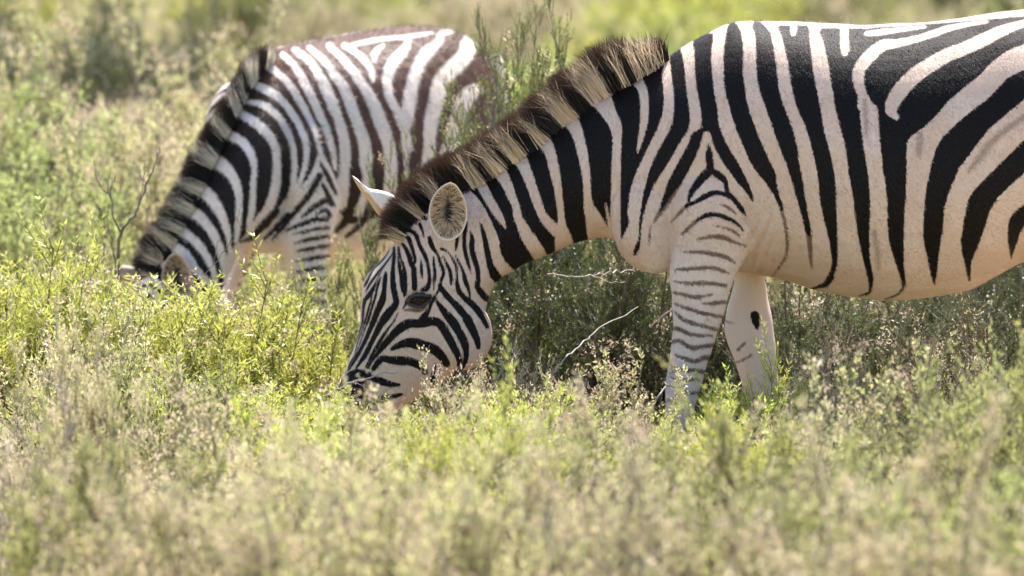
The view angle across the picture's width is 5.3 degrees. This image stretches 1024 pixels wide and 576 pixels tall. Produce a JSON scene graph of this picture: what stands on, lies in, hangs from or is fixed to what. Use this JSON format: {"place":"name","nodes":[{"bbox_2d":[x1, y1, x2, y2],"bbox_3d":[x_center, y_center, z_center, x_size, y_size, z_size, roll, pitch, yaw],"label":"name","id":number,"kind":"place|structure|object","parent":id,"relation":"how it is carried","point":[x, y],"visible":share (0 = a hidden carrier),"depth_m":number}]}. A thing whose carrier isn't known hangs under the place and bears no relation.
{"place":"outdoors","nodes":[
{"label":"outdoors","id":0,"kind":"place"},
{"bbox_2d":[183,205,241,338],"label":"thin twig","id":1,"kind":"object","parent":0,"point":[214,258],"visible":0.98,"depth_m":25.65},
{"bbox_3d":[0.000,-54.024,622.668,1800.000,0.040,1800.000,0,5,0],"label":"ground","id":2,"kind":"structure","parent":0,"visible":0},
{"bbox_2d":[0,0,54,27],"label":"scrub bush","id":3,"kind":"object","parent":2,"relation":"on","point":[23,7],"visible":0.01,"depth_m":40.26},
{"bbox_2d":[0,0,76,58],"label":"scrub bush","id":4,"kind":"object","parent":2,"relation":"on","point":[19,26],"visible":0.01,"depth_m":36.17},
{"bbox_2d":[3,27,81,87],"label":"scrub bush","id":5,"kind":"object","parent":2,"relation":"on","point":[76,39],"depth_m":34.97},
{"bbox_2d":[0,0,137,223],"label":"straw shrub","id":6,"kind":"object","parent":2,"relation":"on","point":[54,53],"visible":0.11,"depth_m":30.01},
{"bbox_2d":[0,210,168,422],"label":"needle leaf shrub","id":7,"kind":"object","parent":2,"relation":"on","point":[104,287],"visible":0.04,"depth_m":25.73},
{"bbox_2d":[0,282,172,561],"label":"straw shrub","id":8,"kind":"object","parent":2,"relation":"on","point":[92,413],"visible":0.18,"depth_m":23.21},
{"bbox_2d":[0,358,197,575],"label":"dry twiggy shrub","id":9,"kind":"object","parent":2,"relation":"on","point":[9,494],"visible":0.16,"depth_m":22.50},
{"bbox_2d":[0,273,209,554],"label":"straw shrub","id":10,"kind":"object","parent":2,"relation":"on","point":[43,376],"visible":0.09,"depth_m":25.26},
{"bbox_2d":[0,0,216,87],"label":"scrub bush","id":11,"kind":"object","parent":2,"relation":"on","point":[148,37],"visible":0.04,"depth_m":37.18},
{"bbox_2d":[0,0,219,124],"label":"scrub bush","id":12,"kind":"object","parent":2,"relation":"on","point":[192,56],"visible":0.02,"depth_m":33.01},
{"bbox_2d":[0,0,221,145],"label":"feathery shrub","id":13,"kind":"object","parent":2,"relation":"on","point":[102,82],"visible":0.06,"depth_m":32.12},
{"bbox_2d":[0,380,241,575],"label":"green shrub","id":14,"kind":"object","parent":2,"relation":"on","point":[22,561],"visible":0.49,"depth_m":21.15},
{"bbox_2d":[0,190,242,475],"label":"needle leaf shrub","id":15,"kind":"object","parent":2,"relation":"on","point":[5,309],"visible":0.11,"depth_m":25.70},
{"bbox_2d":[0,0,247,81],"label":"scrub bush","id":16,"kind":"object","parent":2,"relation":"on","point":[173,10],"visible":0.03,"depth_m":38.25},
{"bbox_2d":[5,170,246,329],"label":"dry twiggy shrub","id":17,"kind":"object","parent":2,"relation":"on","point":[86,235],"visible":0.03,"depth_m":27.68},
{"bbox_2d":[93,142,160,315],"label":"bare twig","id":18,"kind":"object","parent":2,"relation":"on","point":[121,230],"visible":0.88,"depth_m":26.34},
{"bbox_2d":[0,137,283,325],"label":"green shrub","id":19,"kind":"object","parent":2,"relation":"on","point":[15,246],"visible":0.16,"depth_m":28.02},
{"bbox_2d":[0,34,329,317],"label":"green shrub","id":20,"kind":"object","parent":2,"relation":"on","point":[22,139],"visible":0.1,"depth_m":29.52},
{"bbox_2d":[42,0,287,111],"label":"feathery shrub","id":21,"kind":"object","parent":2,"relation":"on","point":[196,35],"visible":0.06,"depth_m":33.44},
{"bbox_2d":[150,0,193,26],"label":"scrub bush","id":22,"kind":"object","parent":2,"relation":"on","point":[161,9],"visible":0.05,"depth_m":42.72},
{"bbox_2d":[0,267,351,459],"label":"needle leaf shrub","id":23,"kind":"object","parent":2,"relation":"on","point":[209,302],"visible":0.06,"depth_m":25.59},
{"bbox_2d":[143,4,210,62],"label":"scrub bush","id":24,"kind":"object","parent":2,"relation":"on","point":[163,24],"visible":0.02,"depth_m":38.11},
{"bbox_2d":[1,54,361,331],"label":"straw shrub","id":25,"kind":"object","parent":2,"relation":"on","point":[137,147],"visible":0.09,"depth_m":28.69},
{"bbox_2d":[0,331,366,544],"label":"green shrub","id":26,"kind":"object","parent":2,"relation":"on","point":[123,383],"visible":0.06,"depth_m":24.36},
{"bbox_2d":[100,124,287,288],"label":"green shrub","id":27,"kind":"object","parent":2,"relation":"on","point":[174,159],"depth_m":30.14},
{"bbox_2d":[128,30,270,93],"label":"scrub bush","id":28,"kind":"object","parent":2,"relation":"on","point":[241,54],"depth_m":34.73},
{"bbox_2d":[1,390,398,575],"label":"straw shrub","id":29,"kind":"object","parent":2,"relation":"on","point":[179,554],"visible":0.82,"depth_m":20.60},
{"bbox_2d":[58,0,380,320],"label":"straw shrub","id":30,"kind":"object","parent":2,"relation":"on","point":[179,99],"visible":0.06,"depth_m":30.66},
{"bbox_2d":[4,228,439,438],"bbox_3d":[-0.682,0.275,25.677,1.106,0.864,1.042,-2,6,-25],"label":"needle leaf shrub","id":31,"kind":"object","parent":2,"relation":"on","point":[257,329],"visible":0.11,"depth_m":25.53},
{"bbox_2d":[1,346,442,573],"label":"straw shrub","id":32,"kind":"object","parent":2,"relation":"on","point":[173,434],"visible":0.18,"depth_m":23.11},
{"bbox_2d":[88,334,391,466],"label":"needle leaf shrub","id":33,"kind":"object","parent":2,"relation":"on","point":[158,412],"visible":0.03,"depth_m":24.81},
{"bbox_2d":[324,372,396,396],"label":"dry stalk","id":34,"kind":"object","parent":33,"relation":"attached to","point":[355,381],"visible":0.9,"depth_m":24.87},
{"bbox_2d":[151,0,338,30],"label":"scrub bush","id":35,"kind":"object","parent":2,"relation":"on","point":[166,4],"depth_m":40.79},
{"bbox_2d":[61,390,458,575],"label":"straw shrub","id":36,"kind":"object","parent":2,"relation":"on","point":[360,462],"visible":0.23,"depth_m":21.31},
{"bbox_2d":[169,0,350,69],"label":"scrub bush","id":37,"kind":"object","parent":2,"relation":"on","point":[224,6],"visible":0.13,"depth_m":39.33},
{"bbox_2d":[179,0,373,49],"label":"scrub bush","id":38,"kind":"object","parent":2,"relation":"on","point":[294,11],"visible":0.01,"depth_m":40.08},
{"bbox_2d":[146,377,439,548],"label":"needle leaf shrub","id":39,"kind":"object","parent":2,"relation":"on","point":[325,434],"visible":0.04,"depth_m":23.27},
{"bbox_2d":[249,252,346,316],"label":"scrub bush","id":40,"kind":"object","parent":2,"relation":"on","point":[268,272],"visible":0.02,"depth_m":29.63},
{"bbox_2d":[110,23,509,406],"bbox_3d":[-0.499,-0.078,27.408,0.993,1.161,1.024,0,5,0],"label":"zebra","id":41,"kind":"object","parent":2,"relation":"on","point":[289,135],"visible":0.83,"depth_m":27.05},
{"bbox_2d":[209,276,412,432],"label":"needle leaf shrub","id":42,"kind":"object","parent":2,"relation":"on","point":[309,361],"visible":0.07,"depth_m":25.57},
{"bbox_2d":[268,275,360,354],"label":"green shrub","id":43,"kind":"object","parent":2,"relation":"on","point":[345,307],"visible":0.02,"depth_m":26.77},
{"bbox_2d":[213,375,450,476],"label":"straw shrub","id":44,"kind":"object","parent":2,"relation":"on","point":[298,411],"visible":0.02,"depth_m":24.53},
{"bbox_2d":[238,0,426,54],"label":"scrub bush","id":45,"kind":"object","parent":2,"relation":"on","point":[333,23],"visible":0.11,"depth_m":37.69},
{"bbox_2d":[240,236,457,432],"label":"green shrub","id":46,"kind":"object","parent":2,"relation":"on","point":[337,290],"visible":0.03,"depth_m":26.42},
{"bbox_2d":[303,0,444,35],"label":"scrub bush","id":47,"kind":"object","parent":2,"relation":"on","point":[377,3],"visible":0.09,"depth_m":41.44},
{"bbox_2d":[330,121,427,422],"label":"feathery shrub","id":48,"kind":"object","parent":2,"relation":"on","point":[372,261],"visible":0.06,"depth_m":26.66},
{"bbox_2d":[298,384,478,478],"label":"needle leaf shrub","id":49,"kind":"object","parent":2,"relation":"on","point":[371,424],"visible":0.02,"depth_m":24.43},
{"bbox_2d":[212,379,596,575],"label":"straw shrub","id":50,"kind":"object","parent":2,"relation":"on","point":[464,550],"visible":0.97,"depth_m":20.29},
{"bbox_2d":[384,0,436,17],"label":"scrub bush","id":51,"kind":"object","parent":2,"relation":"on","point":[401,4],"visible":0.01,"depth_m":43.20},
{"bbox_2d":[361,3,473,31],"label":"scrub bush","id":52,"kind":"object","parent":2,"relation":"on","point":[368,21],"depth_m":36.77},
{"bbox_2d":[239,371,619,572],"bbox_3d":[-0.210,0.559,22.812,0.920,0.815,0.931,0,5,2],"label":"straw shrub","id":53,"kind":"object","parent":2,"relation":"on","point":[350,425],"visible":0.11,"depth_m":22.70},
{"bbox_2d":[399,0,466,33],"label":"scrub bush","id":54,"kind":"object","parent":2,"relation":"on","point":[425,3],"visible":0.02,"depth_m":42.52},
{"bbox_2d":[320,0,581,81],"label":"scrub bush","id":55,"kind":"object","parent":2,"relation":"on","point":[450,17],"visible":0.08,"depth_m":36.38},
{"bbox_2d":[280,396,639,575],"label":"straw shrub","id":56,"kind":"object","parent":2,"relation":"on","point":[531,501],"visible":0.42,"depth_m":20.82},
{"bbox_2d":[315,330,625,575],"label":"needle leaf shrub","id":57,"kind":"object","parent":2,"relation":"on","point":[446,454],"visible":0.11,"depth_m":22.72},
{"bbox_2d":[3,0,977,565],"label":"ground cover","id":58,"kind":"object","parent":2,"relation":"on","point":[363,262],"depth_m":32.59},
{"bbox_2d":[481,18,507,353],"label":"tall twig","id":59,"kind":"object","parent":2,"relation":"on","point":[493,108],"visible":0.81,"depth_m":26.27},
{"bbox_2d":[421,0,568,380],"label":"feathery shrub","id":60,"kind":"object","parent":2,"relation":"on","point":[461,120],"visible":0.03,"depth_m":26.59},
{"bbox_2d":[367,309,630,456],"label":"straw shrub","id":61,"kind":"object","parent":2,"relation":"on","point":[480,375],"visible":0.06,"depth_m":24.68},
{"bbox_2d":[409,0,589,29],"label":"scrub bush","id":62,"kind":"object","parent":2,"relation":"on","point":[490,5],"depth_m":40.87},
{"bbox_2d":[404,0,626,66],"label":"scrub bush","id":63,"kind":"object","parent":2,"relation":"on","point":[567,4],"visible":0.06,"depth_m":39.57},
{"bbox_2d":[374,375,674,497],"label":"needle leaf shrub","id":64,"kind":"object","parent":2,"relation":"on","point":[566,402],"visible":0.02,"depth_m":24.10},
{"bbox_2d":[444,0,615,396],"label":"feathery shrub","id":65,"kind":"object","parent":2,"relation":"on","point":[578,246],"visible":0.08,"depth_m":26.35},
{"bbox_2d":[441,0,626,382],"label":"feathery shrub","id":66,"kind":"object","parent":2,"relation":"on","point":[558,50],"visible":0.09,"depth_m":26.48},
{"bbox_2d":[504,14,571,109],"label":"scrub bush","id":67,"kind":"object","parent":2,"relation":"on","point":[551,50],"visible":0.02,"depth_m":34.61},
{"bbox_2d":[509,49,566,95],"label":"scrub bush","id":68,"kind":"object","parent":2,"relation":"on","point":[525,64],"depth_m":35.95},
{"bbox_2d":[395,334,698,483],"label":"straw shrub","id":69,"kind":"object","parent":2,"relation":"on","point":[608,392],"visible":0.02,"depth_m":24.36},
{"bbox_2d":[395,237,738,447],"bbox_3d":[0.081,0.163,26.017,1.184,0.990,1.070,4,7,37],"label":"feathery shrub","id":70,"kind":"object","parent":2,"relation":"on","point":[536,326],"visible":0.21,"depth_m":25.80},
{"bbox_2d":[547,269,634,282],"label":"dead branch","id":71,"kind":"object","parent":70,"relation":"in","point":[592,275],"visible":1,"depth_m":25.34},
{"bbox_2d":[539,307,672,414],"bbox_3d":[0.219,0.178,25.173,0.314,0.237,0.503,0,5,0],"label":"dead stick","id":72,"kind":"object","parent":70,"relation":"in","point":[582,342],"visible":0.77,"depth_m":25.22},
{"bbox_2d":[462,391,691,544],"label":"green shrub","id":73,"kind":"object","parent":2,"relation":"on","point":[578,437],"visible":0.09,"depth_m":22.88},
{"bbox_2d":[432,406,747,575],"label":"dry twiggy shrub","id":74,"kind":"object","parent":2,"relation":"on","point":[620,565],"visible":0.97,"depth_m":20.22},
{"bbox_2d":[576,0,627,30],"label":"scrub bush","id":75,"kind":"object","parent":2,"relation":"on","point":[593,8],"visible":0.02,"depth_m":41.41},
{"bbox_2d":[425,249,812,434],"bbox_3d":[0.247,0.155,26.062,0.943,0.992,1.051,-1,5,-6],"label":"feathery shrub","id":76,"kind":"object","parent":2,"relation":"on","point":[575,285],"visible":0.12,"depth_m":25.98},
{"bbox_2d":[585,238,665,307],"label":"scrub bush","id":77,"kind":"object","parent":2,"relation":"on","point":[624,272],"visible":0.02,"depth_m":30.19},
{"bbox_2d":[540,0,732,71],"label":"scrub bush","id":78,"kind":"object","parent":2,"relation":"on","point":[612,23],"visible":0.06,"depth_m":36.30},
{"bbox_2d":[437,369,838,574],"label":"straw shrub","id":79,"kind":"object","parent":2,"relation":"on","point":[590,429],"visible":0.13,"depth_m":22.26},
{"bbox_2d":[543,359,735,488],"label":"straw shrub","id":80,"kind":"object","parent":2,"relation":"on","point":[641,399],"visible":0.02,"depth_m":24.37},
{"bbox_2d":[550,0,784,68],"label":"scrub bush","id":81,"kind":"object","parent":2,"relation":"on","point":[662,18],"visible":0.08,"depth_m":37.21},
{"bbox_2d":[585,0,757,26],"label":"scrub bush","id":82,"kind":"object","parent":2,"relation":"on","point":[709,6],"depth_m":40.88},
{"bbox_2d":[536,0,813,65],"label":"scrub bush","id":83,"kind":"object","parent":2,"relation":"on","point":[627,8],"visible":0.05,"depth_m":38.04},
{"bbox_2d":[337,9,1023,439],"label":"zebra","id":84,"kind":"object","parent":2,"relation":"on","point":[863,161],"visible":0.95,"depth_m":24.93},
{"bbox_2d":[563,378,825,557],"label":"needle leaf shrub","id":85,"kind":"object","parent":2,"relation":"on","point":[759,457],"visible":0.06,"depth_m":22.96},
{"bbox_2d":[507,404,914,575],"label":"straw shrub","id":86,"kind":"object","parent":2,"relation":"on","point":[759,536],"visible":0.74,"depth_m":20.33},
{"bbox_2d":[611,363,841,489],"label":"needle leaf shrub","id":87,"kind":"object","parent":2,"relation":"on","point":[732,410],"visible":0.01,"depth_m":24.22},
{"bbox_2d":[575,241,919,369],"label":"scrub bush","id":88,"kind":"object","parent":2,"relation":"on","point":[775,281],"visible":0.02,"depth_m":29.01},
{"bbox_2d":[732,0,763,20],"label":"scrub bush","id":89,"kind":"object","parent":2,"relation":"on","point":[749,10],"depth_m":42.55},
{"bbox_2d":[616,355,924,575],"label":"green shrub","id":90,"kind":"object","parent":2,"relation":"on","point":[722,458],"visible":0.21,"depth_m":21.81},
{"bbox_2d":[672,317,894,489],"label":"needle leaf shrub","id":91,"kind":"object","parent":2,"relation":"on","point":[778,401],"visible":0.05,"depth_m":24.60},
{"bbox_2d":[659,331,929,538],"bbox_3d":[0.646,0.525,23.111,0.807,0.861,0.771,-2,6,-19],"label":"straw shrub","id":92,"kind":"object","parent":2,"relation":"on","point":[886,405],"visible":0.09,"depth_m":23.15},
{"bbox_2d":[584,271,1018,447],"bbox_3d":[0.719,0.227,25.963,1.123,0.860,1.243,1,5,8],"label":"feathery shrub","id":93,"kind":"object","parent":2,"relation":"on","point":[728,358],"visible":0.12,"depth_m":25.73},
{"bbox_2d":[732,0,883,19],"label":"scrub bush","id":94,"kind":"object","parent":2,"relation":"on","point":[763,10],"depth_m":41.61},
{"bbox_2d":[648,432,994,575],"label":"green shrub","id":95,"kind":"object","parent":2,"relation":"on","point":[840,495],"visible":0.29,"depth_m":20.45},
{"bbox_2d":[711,0,932,24],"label":"scrub bush","id":96,"kind":"object","parent":2,"relation":"on","point":[885,7],"visible":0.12,"depth_m":39.62},
{"bbox_2d":[643,378,1023,575],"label":"straw shrub","id":97,"kind":"object","parent":2,"relation":"on","point":[880,568],"visible":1,"depth_m":19.80},
{"bbox_2d":[744,0,927,22],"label":"scrub bush","id":98,"kind":"object","parent":2,"relation":"on","point":[902,3],"visible":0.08,"depth_m":39.99},
{"bbox_2d":[664,287,1019,441],"bbox_3d":[0.847,0.253,25.769,1.000,0.852,1.114,-5,7,-42],"label":"feathery shrub","id":99,"kind":"object","parent":2,"relation":"on","point":[780,339],"visible":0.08,"depth_m":25.60},
{"bbox_2d":[699,350,1018,557],"bbox_3d":[0.762,0.571,22.546,0.852,0.868,0.781,5,7,42],"label":"dry twiggy shrub","id":100,"kind":"object","parent":2,"relation":"on","point":[822,434],"visible":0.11,"depth_m":22.62},
{"bbox_2d":[732,293,999,416],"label":"dry twiggy shrub","id":101,"kind":"object","parent":2,"relation":"on","point":[819,308],"visible":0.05,"depth_m":25.49},
{"bbox_2d":[745,312,1012,488],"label":"straw shrub","id":102,"kind":"object","parent":2,"relation":"on","point":[932,342],"visible":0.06,"depth_m":24.74},
{"bbox_2d":[735,264,1023,416],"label":"feathery shrub","id":103,"kind":"object","parent":2,"relation":"on","point":[937,302],"visible":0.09,"depth_m":25.93},
{"bbox_2d":[792,349,974,487],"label":"needle leaf shrub","id":104,"kind":"object","parent":2,"relation":"on","point":[890,389],"depth_m":24.95},
{"bbox_2d":[795,0,976,24],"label":"scrub bush","id":105,"kind":"object","parent":2,"relation":"on","point":[836,13],"visible":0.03,"depth_m":36.61},
{"bbox_2d":[865,5,913,24],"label":"scrub bush","id":106,"kind":"object","parent":2,"relation":"on","point":[880,18],"depth_m":37.81},
{"bbox_2d":[787,263,1023,369],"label":"feathery shrub","id":107,"kind":"object","parent":2,"relation":"on","point":[1012,299],"visible":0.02,"depth_m":25.98},
{"bbox_2d":[813,317,1023,511],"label":"green shrub","id":108,"kind":"object","parent":2,"relation":"on","point":[959,408],"visible":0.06,"depth_m":23.01},
{"bbox_2d":[830,292,1021,454],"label":"dry twiggy shrub","id":109,"kind":"object","parent":2,"relation":"on","point":[954,384],"visible":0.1,"depth_m":25.33},
{"bbox_2d":[834,320,1023,575],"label":"green shrub","id":110,"kind":"object","parent":2,"relation":"on","point":[1001,452],"visible":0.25,"depth_m":22.26},
{"bbox_2d":[838,282,1023,431],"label":"feathery shrub","id":111,"kind":"object","parent":2,"relation":"on","point":[996,346],"visible":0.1,"depth_m":25.56},
{"bbox_2d":[847,281,1021,327],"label":"scrub bush","id":112,"kind":"object","parent":2,"relation":"on","point":[905,311],"depth_m":29.65},
{"bbox_2d":[874,0,997,23],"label":"scrub bush","id":113,"kind":"object","parent":2,"relation":"on","point":[967,14],"depth_m":38.78},
{"bbox_2d":[851,0,1023,22],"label":"scrub bush","id":114,"kind":"object","parent":2,"relation":"on","point":[1007,6],"visible":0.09,"depth_m":40.48},
{"bbox_2d":[852,448,1023,575],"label":"green shrub","id":115,"kind":"object","parent":2,"relation":"on","point":[1010,533],"visible":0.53,"depth_m":20.13},
{"bbox_2d":[854,263,1023,348],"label":"scrub bush","id":116,"kind":"object","parent":2,"relation":"on","point":[1015,269],"visible":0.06,"depth_m":29.23},
{"bbox_2d":[957,0,1023,17],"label":"scrub bush","id":117,"kind":"object","parent":2,"relation":"on","point":[992,8],"visible":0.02,"depth_m":39.65},
{"bbox_2d":[1007,0,1023,10],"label":"scrub bush","id":118,"kind":"object","parent":2,"relation":"on","point":[1014,6],"visible":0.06,"depth_m":37.46}
]}

